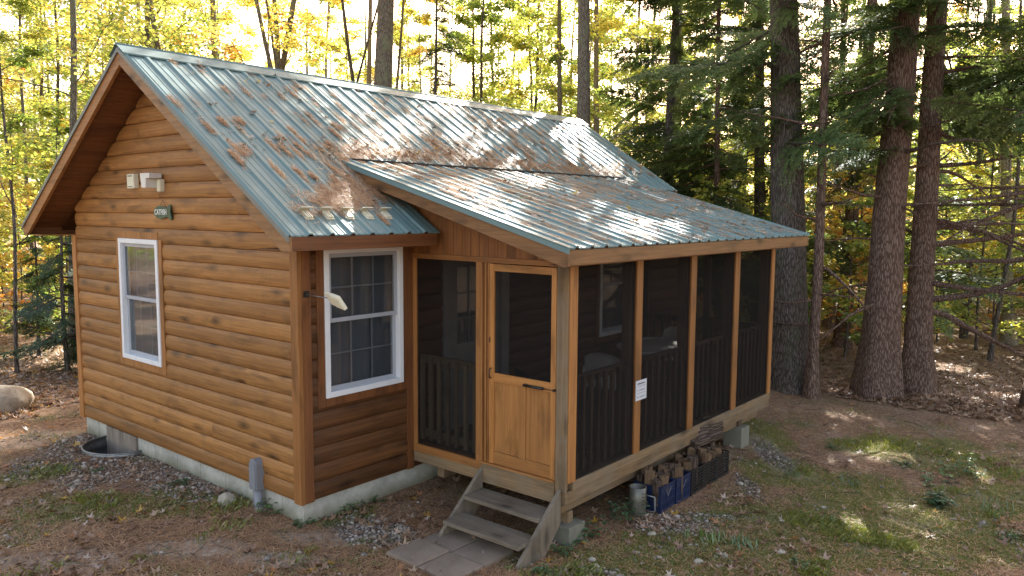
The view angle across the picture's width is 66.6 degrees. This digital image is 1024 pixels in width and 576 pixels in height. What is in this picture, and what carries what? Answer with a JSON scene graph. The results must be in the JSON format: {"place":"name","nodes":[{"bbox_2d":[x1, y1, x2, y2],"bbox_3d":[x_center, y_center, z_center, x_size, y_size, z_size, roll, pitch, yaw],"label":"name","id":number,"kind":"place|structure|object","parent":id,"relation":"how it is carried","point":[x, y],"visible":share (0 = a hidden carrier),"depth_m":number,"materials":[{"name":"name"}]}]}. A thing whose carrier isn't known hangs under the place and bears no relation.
{"place":"outdoors","nodes":[
{"label":"outdoors","id":0,"kind":"place"},
{"bbox_2d":[0,228,1023,575],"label":"ground","id":1,"kind":"structure","parent":0,"point":[880,412],"depth_m":8.87,"materials":[{"name":"soil"}]},
{"bbox_2d":[0,192,22,330],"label":"maple sapling","id":2,"kind":"object","parent":1,"relation":"on","point":[2,233],"visible":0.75,"depth_m":16.60,"materials":[{"name":"yellow plant"}]},
{"bbox_2d":[0,141,27,298],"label":"maple sapling","id":3,"kind":"object","parent":1,"relation":"on","point":[3,281],"visible":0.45,"depth_m":20.55,"materials":[{"name":"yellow plant"}]},
{"bbox_2d":[0,385,34,413],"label":"boulder","id":4,"kind":"object","parent":1,"relation":"on","point":[13,398],"visible":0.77,"depth_m":11.86,"materials":[{"name":"stone"}]},
{"bbox_2d":[0,138,38,299],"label":"maple sapling","id":5,"kind":"object","parent":1,"relation":"on","point":[16,215],"visible":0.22,"depth_m":23.02,"materials":[{"name":"yellow plant"}]},
{"bbox_2d":[0,41,59,372],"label":"maple tree","id":6,"kind":"object","parent":1,"relation":"on","point":[27,51],"visible":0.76,"depth_m":14.79,"materials":[{"name":"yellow plant"}]},
{"bbox_2d":[0,0,65,272],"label":"maple tree","id":7,"kind":"object","parent":1,"relation":"on","point":[31,105],"visible":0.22,"depth_m":34.91,"materials":[{"name":"yellow plant"}]},
{"bbox_2d":[0,225,67,361],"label":"fir tree","id":8,"kind":"object","parent":1,"relation":"on","point":[42,320],"visible":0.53,"depth_m":16.21,"materials":[{"name":"green plant"}]},
{"bbox_2d":[0,129,67,332],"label":"maple sapling","id":9,"kind":"object","parent":1,"relation":"on","point":[47,165],"visible":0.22,"depth_m":18.82,"materials":[{"name":"yellow plant"}]},
{"bbox_2d":[3,147,67,337],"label":"maple sapling","id":10,"kind":"object","parent":1,"relation":"on","point":[44,175],"visible":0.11,"depth_m":16.14,"materials":[{"name":"yellow plant"}]},
{"bbox_2d":[0,235,77,371],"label":"fir tree","id":11,"kind":"object","parent":1,"relation":"on","point":[64,339],"visible":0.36,"depth_m":14.55,"materials":[{"name":"green plant"}]},
{"bbox_2d":[9,102,78,325],"bbox_3d":[-10.238,-1.400,17.673,2.081,5.539,2.776,-4,7,-34],"label":"maple sapling","id":12,"kind":"object","parent":1,"relation":"on","point":[45,110],"visible":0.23,"depth_m":17.52,"materials":[{"name":"yellow plant"}]},
{"bbox_2d":[0,0,94,298],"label":"maple tree","id":13,"kind":"object","parent":1,"relation":"on","point":[21,12],"visible":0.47,"depth_m":26.41,"materials":[{"name":"yellow plant"}]},
{"bbox_2d":[0,0,96,266],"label":"maple tree","id":14,"kind":"object","parent":1,"relation":"on","point":[4,11],"visible":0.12,"depth_m":32.63,"materials":[{"name":"yellow plant"}]},
{"bbox_2d":[0,0,107,264],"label":"maple tree","id":15,"kind":"object","parent":1,"relation":"on","point":[57,38],"visible":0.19,"depth_m":29.95,"materials":[{"name":"yellow plant"}]},
{"bbox_2d":[17,35,95,185],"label":"maple tree","id":16,"kind":"object","parent":1,"relation":"on","point":[62,95],"visible":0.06,"depth_m":37.53,"materials":[{"name":"yellow plant"}]},
{"bbox_2d":[0,0,169,364],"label":"maple tree","id":17,"kind":"object","parent":1,"relation":"on","point":[73,26],"visible":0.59,"depth_m":15.32,"materials":[{"name":"yellow plant"}]},
{"bbox_2d":[39,0,171,158],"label":"maple tree","id":18,"kind":"object","parent":1,"relation":"on","point":[112,36],"visible":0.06,"depth_m":32.43,"materials":[{"name":"yellow plant"}]},
{"bbox_2d":[12,0,251,118],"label":"maple tree","id":19,"kind":"object","parent":1,"relation":"on","point":[148,33],"visible":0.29,"depth_m":20.61,"materials":[{"name":"yellow plant"}]},
{"bbox_2d":[41,0,242,158],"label":"maple tree","id":20,"kind":"object","parent":1,"relation":"on","point":[85,97],"visible":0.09,"depth_m":23.25,"materials":[{"name":"yellow plant"}]},
{"bbox_2d":[78,0,237,49],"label":"maple tree","id":21,"kind":"object","parent":1,"relation":"on","point":[157,43],"visible":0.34,"depth_m":21.95,"materials":[{"name":"yellow plant"}]},
{"bbox_2d":[175,0,254,61],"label":"maple tree","id":22,"kind":"object","parent":1,"relation":"on","point":[212,3],"visible":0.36,"depth_m":23.93,"materials":[{"name":"yellow plant"}]},
{"bbox_2d":[157,0,291,70],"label":"maple tree","id":23,"kind":"object","parent":1,"relation":"on","point":[246,4],"visible":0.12,"depth_m":34.18,"materials":[{"name":"yellow plant"}]},
{"bbox_2d":[191,0,307,68],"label":"maple tree","id":24,"kind":"object","parent":1,"relation":"on","point":[278,55],"visible":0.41,"depth_m":19.84,"materials":[{"name":"yellow plant"}]},
{"bbox_2d":[140,0,360,82],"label":"maple tree","id":25,"kind":"object","parent":1,"relation":"on","point":[292,26],"visible":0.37,"depth_m":20.57,"materials":[{"name":"yellow plant"}]},
{"bbox_2d":[230,0,296,67],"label":"maple tree","id":26,"kind":"object","parent":1,"relation":"on","point":[265,43],"visible":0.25,"depth_m":19.76,"materials":[{"name":"yellow plant"}]},
{"bbox_2d":[220,0,314,70],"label":"maple tree","id":27,"kind":"object","parent":1,"relation":"on","point":[255,45],"visible":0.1,"depth_m":43.48,"materials":[{"name":"yellow plant"}]},
{"bbox_2d":[256,0,319,68],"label":"maple tree","id":28,"kind":"object","parent":1,"relation":"on","point":[268,13],"visible":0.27,"depth_m":19.90,"materials":[{"name":"yellow plant"}]},
{"bbox_2d":[294,10,367,77],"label":"maple tree","id":29,"kind":"object","parent":1,"relation":"on","point":[352,21],"visible":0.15,"depth_m":45.20,"materials":[{"name":"yellow plant"}]},
{"bbox_2d":[264,0,399,81],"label":"maple tree","id":30,"kind":"object","parent":1,"relation":"on","point":[324,53],"visible":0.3,"depth_m":33.03,"materials":[{"name":"yellow plant"}]},
{"bbox_2d":[321,13,376,84],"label":"maple tree","id":31,"kind":"object","parent":1,"relation":"on","point":[335,59],"visible":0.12,"depth_m":41.41,"materials":[{"name":"yellow plant"}]},
{"bbox_2d":[338,0,408,84],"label":"maple tree","id":32,"kind":"object","parent":1,"relation":"on","point":[370,74],"visible":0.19,"depth_m":25.93,"materials":[{"name":"yellow plant"}]},
{"bbox_2d":[304,0,458,91],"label":"maple tree","id":33,"kind":"object","parent":1,"relation":"on","point":[347,43],"visible":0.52,"depth_m":21.92,"materials":[{"name":"yellow plant"}]},
{"bbox_2d":[356,8,434,92],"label":"maple tree","id":34,"kind":"object","parent":1,"relation":"on","point":[422,39],"visible":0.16,"depth_m":36.26,"materials":[{"name":"yellow plant"}]},
{"bbox_2d":[373,0,429,88],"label":"maple tree","id":35,"kind":"object","parent":1,"relation":"on","point":[399,27],"visible":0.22,"depth_m":25.01,"materials":[{"name":"yellow plant"}]},
{"bbox_2d":[21,42,809,545],"bbox_3d":[-0.730,-0.129,11.206,7.792,5.435,8.649,5,7,39],"label":"cabin","id":36,"kind":"object","parent":1,"relation":"on","point":[215,346],"visible":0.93,"depth_m":8.34,"materials":[{"name":"wood"}]},
{"bbox_2d":[81,435,141,458],"bbox_3d":[-5.077,2.264,9.735,0.990,0.586,0.464,5,7,39],"label":"window well","id":37,"kind":"object","parent":36,"relation":"attached to","point":[99,447],"depth_m":9.93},
{"bbox_2d":[116,231,167,374],"bbox_3d":[-4.346,0.147,9.270,1.140,1.630,0.182,5,7,39],"label":"window","id":38,"kind":"structure","parent":36,"relation":"in","point":[145,259],"depth_m":9.34,"materials":[{"name":"white plastic"}]},
{"bbox_2d":[140,173,164,191],"bbox_3d":[-3.985,-1.169,8.654,0.210,0.205,0.180,5,7,39],"label":"wall lamp","id":39,"kind":"object","parent":36,"relation":"attached to","point":[150,180],"visible":1,"depth_m":8.62,"materials":[{"name":"white plastic"}]},
{"bbox_2d":[249,457,264,509],"bbox_3d":[-2.561,2.018,7.841,0.136,0.639,0.125,5,7,39],"label":"conduit box","id":40,"kind":"object","parent":36,"relation":"attached to","point":[256,475],"visible":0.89,"depth_m":7.78,"materials":[{"name":"grey plastic"}]},
{"bbox_2d":[314,247,408,408],"bbox_3d":[-1.531,0.342,7.893,0.182,1.548,1.170,5,7,39],"label":"window","id":41,"kind":"structure","parent":36,"relation":"in","point":[363,348],"depth_m":7.92,"materials":[{"name":"glass"}]},
{"bbox_2d":[441,260,509,431],"bbox_3d":[-0.431,0.552,9.188,0.085,2.120,1.140,5,7,39],"label":"entry door","id":42,"kind":"structure","parent":36,"relation":"in","point":[458,292],"depth_m":9.04,"materials":[{"name":"paint"}]},
{"bbox_2d":[164,59,799,245],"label":"pine needles","id":43,"kind":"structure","parent":36,"relation":"on","point":[332,200],"depth_m":8.97,"materials":[{"name":"plant"}]},
{"bbox_2d":[488,263,556,479],"bbox_3d":[0.085,0.777,7.412,0.818,1.983,0.072,5,7,39],"label":"screen door","id":44,"kind":"structure","parent":36,"relation":"in","point":[522,411],"depth_m":7.45,"materials":[{"name":"brown wood"}]},
{"bbox_2d":[579,352,620,418],"bbox_3d":[1.187,1.172,9.576,0.580,0.861,0.616,4,6,29],"label":"plastic chair","id":45,"kind":"object","parent":36,"relation":"on","point":[595,360],"visible":0.26,"depth_m":9.34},
{"bbox_2d":[594,262,622,343],"bbox_3d":[1.524,-0.008,11.533,0.128,1.528,1.140,5,7,39],"label":"window","id":46,"kind":"structure","parent":36,"relation":"in","point":[609,277],"depth_m":11.48,"materials":[{"name":"glass"}]},
{"bbox_2d":[616,339,676,354],"bbox_3d":[1.930,1.142,10.567,1.040,0.737,1.040,5,7,39],"label":"patio table","id":47,"kind":"object","parent":36,"relation":"on","point":[650,346],"visible":0.38,"depth_m":10.52,"materials":[{"name":"white plastic"}]},
{"bbox_2d":[386,538,448,567],"bbox_3d":[-0.851,2.397,7.045,0.400,0.050,0.400,6,8,40],"label":"paver","id":48,"kind":"object","parent":1,"relation":"on","point":[421,551],"visible":0.96,"depth_m":7.01,"materials":[{"name":"concrete"}]},
{"bbox_2d":[374,0,468,87],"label":"maple tree","id":49,"kind":"object","parent":1,"relation":"on","point":[384,48],"visible":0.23,"depth_m":18.81,"materials":[{"name":"plant"}]},
{"bbox_2d":[393,0,459,96],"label":"maple tree","id":50,"kind":"object","parent":1,"relation":"on","point":[423,19],"visible":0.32,"depth_m":30.27,"materials":[{"name":"yellow plant"}]},
{"bbox_2d":[393,2,487,99],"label":"maple tree","id":51,"kind":"object","parent":1,"relation":"on","point":[440,26],"visible":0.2,"depth_m":39.47,"materials":[{"name":"yellow plant"}]},
{"bbox_2d":[417,0,466,95],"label":"hemlock tree","id":52,"kind":"object","parent":1,"relation":"on","point":[429,55],"visible":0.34,"depth_m":21.04,"materials":[{"name":"green plant"}]},
{"bbox_2d":[418,552,482,575],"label":"paver","id":53,"kind":"object","parent":1,"relation":"on","point":[457,565],"visible":0.99,"depth_m":6.77,"materials":[{"name":"concrete"}]},
{"bbox_2d":[424,530,479,552],"bbox_3d":[-0.587,2.387,7.366,0.400,0.042,0.400,6,8,40],"label":"paver","id":54,"kind":"object","parent":1,"relation":"on","point":[451,543],"visible":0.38,"depth_m":7.34,"materials":[{"name":"concrete"}]},
{"bbox_2d":[417,0,521,103],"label":"maple tree","id":55,"kind":"object","parent":1,"relation":"on","point":[491,18],"visible":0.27,"depth_m":32.67,"materials":[{"name":"green plant"}]},
{"bbox_2d":[437,0,524,106],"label":"maple tree","id":56,"kind":"object","parent":1,"relation":"on","point":[464,20],"visible":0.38,"depth_m":28.88,"materials":[{"name":"green plant"}]},
{"bbox_2d":[452,539,512,567],"bbox_3d":[-0.267,2.417,7.103,0.400,0.046,0.400,4,6,39],"label":"paver","id":57,"kind":"object","parent":1,"relation":"on","point":[491,554],"visible":0.89,"depth_m":7.07,"materials":[{"name":"concrete"}]},
{"bbox_2d":[423,0,564,109],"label":"maple tree","id":58,"kind":"object","parent":1,"relation":"on","point":[505,29],"visible":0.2,"depth_m":35.48,"materials":[{"name":"yellow plant"}]},
{"bbox_2d":[437,467,560,569],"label":"porch steps","id":59,"kind":"structure","parent":1,"relation":"on","point":[535,545],"depth_m":7.21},
{"bbox_2d":[462,0,549,113],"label":"maple tree","id":60,"kind":"object","parent":1,"relation":"on","point":[518,84],"visible":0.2,"depth_m":39.03,"materials":[{"name":"yellow plant"}]},
{"bbox_2d":[0,392,1023,575],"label":"pine needles","id":61,"kind":"object","parent":1,"relation":"on","point":[211,568],"visible":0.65,"depth_m":7.40,"materials":[{"name":"plant"}]},
{"bbox_2d":[0,388,1023,575],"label":"grass","id":62,"kind":"structure","parent":1,"relation":"on","point":[886,537],"depth_m":7.72,"materials":[{"name":"plant"}]},
{"bbox_2d":[0,397,1023,575],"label":"gravel","id":63,"kind":"structure","parent":1,"relation":"on","point":[267,557],"depth_m":8.14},
{"bbox_2d":[0,385,1023,575],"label":"fallen leaves","id":64,"kind":"object","parent":1,"relation":"on","point":[826,556],"depth_m":7.66,"materials":[{"name":"plant"}]},
{"bbox_2d":[0,301,1023,421],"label":"leaf litter","id":65,"kind":"object","parent":1,"relation":"on","point":[964,383],"visible":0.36,"depth_m":14.09,"materials":[{"name":"brown plant"}]},
{"bbox_2d":[32,0,999,257],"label":"trunks","id":66,"kind":"object","parent":1,"relation":"on","point":[365,62],"visible":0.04,"depth_m":48.72,"materials":[{"name":"brown wood"}]},
{"bbox_2d":[490,0,574,113],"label":"maple tree","id":67,"kind":"object","parent":1,"relation":"on","point":[522,46],"visible":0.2,"depth_m":30.83,"materials":[{"name":"yellow plant"}]},
{"bbox_2d":[462,0,602,117],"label":"maple tree","id":68,"kind":"object","parent":1,"relation":"on","point":[530,58],"visible":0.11,"depth_m":33.45,"materials":[{"name":"yellow plant"}]},
{"bbox_2d":[475,0,631,117],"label":"maple tree","id":69,"kind":"object","parent":1,"relation":"on","point":[530,13],"visible":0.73,"depth_m":22.74,"materials":[{"name":"yellow plant"}]},
{"bbox_2d":[528,0,617,132],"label":"maple tree","id":70,"kind":"object","parent":1,"relation":"on","point":[569,51],"visible":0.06,"depth_m":35.16,"materials":[{"name":"yellow plant"}]},
{"bbox_2d":[511,0,649,158],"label":"maple tree","id":71,"kind":"object","parent":1,"relation":"on","point":[604,65],"visible":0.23,"depth_m":25.63,"materials":[{"name":"yellow plant"}]},
{"bbox_2d":[547,0,643,145],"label":"maple tree","id":72,"kind":"object","parent":1,"relation":"on","point":[564,56],"visible":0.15,"depth_m":29.43,"materials":[{"name":"yellow plant"}]},
{"bbox_2d":[546,0,662,145],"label":"maple tree","id":73,"kind":"object","parent":1,"relation":"on","point":[597,46],"visible":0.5,"depth_m":23.89,"materials":[{"name":"yellow plant"}]},
{"bbox_2d":[575,0,637,139],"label":"maple tree","id":74,"kind":"object","parent":1,"relation":"on","point":[609,2],"visible":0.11,"depth_m":37.60,"materials":[{"name":"yellow plant"}]},
{"bbox_2d":[577,0,636,126],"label":"maple tree","id":75,"kind":"object","parent":1,"relation":"on","point":[583,77],"visible":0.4,"depth_m":16.39,"materials":[{"name":"grey plant"}]},
{"bbox_2d":[602,0,682,155],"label":"maple tree","id":76,"kind":"object","parent":1,"relation":"on","point":[616,3],"visible":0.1,"depth_m":32.59,"materials":[{"name":"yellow plant"}]},
{"bbox_2d":[629,483,655,515],"bbox_3d":[1.345,2.208,8.099,0.263,0.290,0.175,4,7,31],"label":"chimney starter","id":77,"kind":"object","parent":1,"relation":"on","point":[637,494],"visible":0.91,"depth_m":8.06,"materials":[{"name":"metal"}]},
{"bbox_2d":[634,478,675,513],"bbox_3d":[1.522,2.191,8.334,0.332,0.280,0.332,5,7,37],"label":"milk crate","id":78,"kind":"object","parent":1,"relation":"on","point":[666,497],"visible":0.58,"depth_m":8.20,"materials":[{"name":"blue plastic"}]},
{"bbox_2d":[655,470,690,503],"bbox_3d":[1.743,2.167,8.588,0.332,0.280,0.332,5,7,39],"label":"milk crate","id":79,"kind":"object","parent":1,"relation":"on","point":[679,497],"visible":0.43,"depth_m":8.49,"materials":[{"name":"blue plastic"}]},
{"bbox_2d":[591,4,765,196],"bbox_3d":[5.661,-7.435,25.439,6.208,16.206,6.076,-2,6,-23],"label":"maple tree","id":80,"kind":"object","parent":1,"relation":"on","point":[659,26],"visible":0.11,"depth_m":25.61,"materials":[{"name":"yellow plant"}]},
{"bbox_2d":[597,0,770,290],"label":"hemlock tree","id":81,"kind":"object","parent":1,"relation":"on","point":[647,132],"visible":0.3,"depth_m":18.14,"materials":[{"name":"green plant"}]},
{"bbox_2d":[671,461,704,495],"bbox_3d":[1.960,2.143,8.847,0.332,0.280,0.332,5,7,38],"label":"milk crate","id":82,"kind":"object","parent":1,"relation":"on","point":[698,475],"visible":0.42,"depth_m":8.74,"materials":[{"name":"black plastic"}]},
{"bbox_2d":[691,173,758,339],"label":"maple sapling","id":83,"kind":"object","parent":1,"relation":"on","point":[701,177],"visible":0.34,"depth_m":16.36,"materials":[{"name":"green plant"}]},
{"bbox_2d":[699,107,770,324],"bbox_3d":[5.471,-1.395,18.411,2.374,5.632,2.165,-2,6,-26],"label":"maple sapling","id":84,"kind":"object","parent":1,"relation":"on","point":[741,198],"visible":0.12,"depth_m":18.04,"materials":[{"name":"green plant"}]},
{"bbox_2d":[627,0,849,345],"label":"hemlock tree","id":85,"kind":"object","parent":1,"relation":"on","point":[718,152],"visible":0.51,"depth_m":16.97,"materials":[{"name":"green plant"}]},
{"bbox_2d":[618,0,875,394],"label":"hemlock tree","id":86,"kind":"object","parent":1,"relation":"on","point":[789,353],"visible":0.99,"depth_m":13.66,"materials":[{"name":"green plant"}]},
{"bbox_2d":[674,0,865,324],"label":"hemlock tree","id":87,"kind":"object","parent":1,"relation":"on","point":[761,192],"visible":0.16,"depth_m":19.40,"materials":[{"name":"green plant"}]},
{"bbox_2d":[756,166,832,323],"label":"maple sapling","id":88,"kind":"object","parent":1,"relation":"on","point":[812,170],"visible":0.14,"depth_m":16.62,"materials":[{"name":"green plant"}]},
{"bbox_2d":[741,0,901,398],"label":"hemlock tree","id":89,"kind":"object","parent":1,"relation":"on","point":[811,386],"visible":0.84,"depth_m":13.25,"materials":[{"name":"brown plant"}]},
{"bbox_2d":[799,0,882,327],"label":"hemlock tree","id":90,"kind":"object","parent":1,"relation":"on","point":[827,322],"visible":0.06,"depth_m":21.63,"materials":[{"name":"green plant"}]},
{"bbox_2d":[806,138,910,357],"bbox_3d":[7.887,-0.926,18.046,2.299,5.270,2.511,-4,7,-36],"label":"maple sapling","id":91,"kind":"object","parent":1,"relation":"on","point":[839,232],"visible":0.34,"depth_m":18.02,"materials":[{"name":"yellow plant"}]},
{"bbox_2d":[807,105,915,345],"bbox_3d":[8.773,-1.478,19.395,2.879,6.042,2.636,1,6,9],"label":"maple sapling","id":92,"kind":"object","parent":1,"relation":"on","point":[864,210],"visible":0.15,"depth_m":19.33,"materials":[{"name":"yellow plant"}]},
{"bbox_2d":[799,0,946,349],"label":"hemlock tree","id":93,"kind":"object","parent":1,"relation":"on","point":[838,340],"visible":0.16,"depth_m":19.34,"materials":[{"name":"green plant"}]},
{"bbox_2d":[807,119,958,342],"bbox_3d":[7.816,-0.819,16.394,2.681,5.393,2.813,-4,7,-38],"label":"maple sapling","id":94,"kind":"object","parent":1,"relation":"on","point":[855,247],"visible":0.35,"depth_m":16.63,"materials":[{"name":"green plant"}]},
{"bbox_2d":[750,0,1019,398],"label":"hemlock tree","id":95,"kind":"object","parent":1,"relation":"on","point":[877,372],"visible":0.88,"depth_m":13.35,"materials":[{"name":"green plant"}]},
{"bbox_2d":[807,0,1023,393],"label":"hemlock tree","id":96,"kind":"object","parent":1,"relation":"on","point":[919,367],"visible":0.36,"depth_m":13.75,"materials":[{"name":"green plant"}]},
{"bbox_2d":[860,83,990,341],"bbox_3d":[10.184,-1.804,19.629,2.654,6.904,2.910,-3,6,-29],"label":"maple sapling","id":97,"kind":"object","parent":1,"relation":"on","point":[910,194],"visible":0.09,"depth_m":19.41,"materials":[{"name":"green plant"}]},
{"bbox_2d":[843,2,1016,337],"bbox_3d":[9.739,-4.428,17.957,3.400,12.493,3.625,3,6,27],"label":"hemlock tree","id":98,"kind":"object","parent":1,"relation":"on","point":[938,276],"visible":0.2,"depth_m":17.90,"materials":[{"name":"green plant"}]},
{"bbox_2d":[852,0,1023,405],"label":"hemlock tree","id":99,"kind":"object","parent":1,"relation":"on","point":[1004,70],"visible":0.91,"depth_m":12.57,"materials":[{"name":"green plant"}]},
{"bbox_2d":[903,167,977,341],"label":"maple sapling","id":100,"kind":"object","parent":1,"relation":"on","point":[959,170],"visible":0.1,"depth_m":20.39,"materials":[{"name":"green plant"}]},
{"bbox_2d":[910,0,999,283],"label":"hemlock tree","id":101,"kind":"object","parent":1,"relation":"on","point":[975,268],"visible":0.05,"depth_m":26.89,"materials":[{"name":"green plant"}]},
{"bbox_2d":[913,0,1023,338],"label":"maple tree","id":102,"kind":"object","parent":1,"relation":"on","point":[962,331],"visible":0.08,"depth_m":21.92,"materials":[{"name":"yellow plant"}]},
{"bbox_2d":[937,57,1023,350],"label":"maple sapling","id":103,"kind":"object","parent":1,"relation":"on","point":[1009,328],"visible":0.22,"depth_m":19.56,"materials":[{"name":"yellow plant"}]},
{"bbox_2d":[938,0,1023,361],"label":"maple tree","id":104,"kind":"object","parent":1,"relation":"on","point":[991,349],"visible":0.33,"depth_m":18.48,"materials":[{"name":"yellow plant"}]},
{"bbox_2d":[942,134,1023,326],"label":"maple sapling","id":105,"kind":"object","parent":1,"relation":"on","point":[1016,305],"visible":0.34,"depth_m":20.41,"materials":[{"name":"yellow plant"}]},
{"bbox_2d":[949,0,1018,345],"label":"maple tree","id":106,"kind":"object","parent":1,"relation":"on","point":[1005,338],"visible":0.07,"depth_m":20.94,"materials":[{"name":"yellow plant"}]},
{"bbox_2d":[0,0,1023,220],"label":"sky","id":107,"kind":"structure","parent":0,"point":[359,6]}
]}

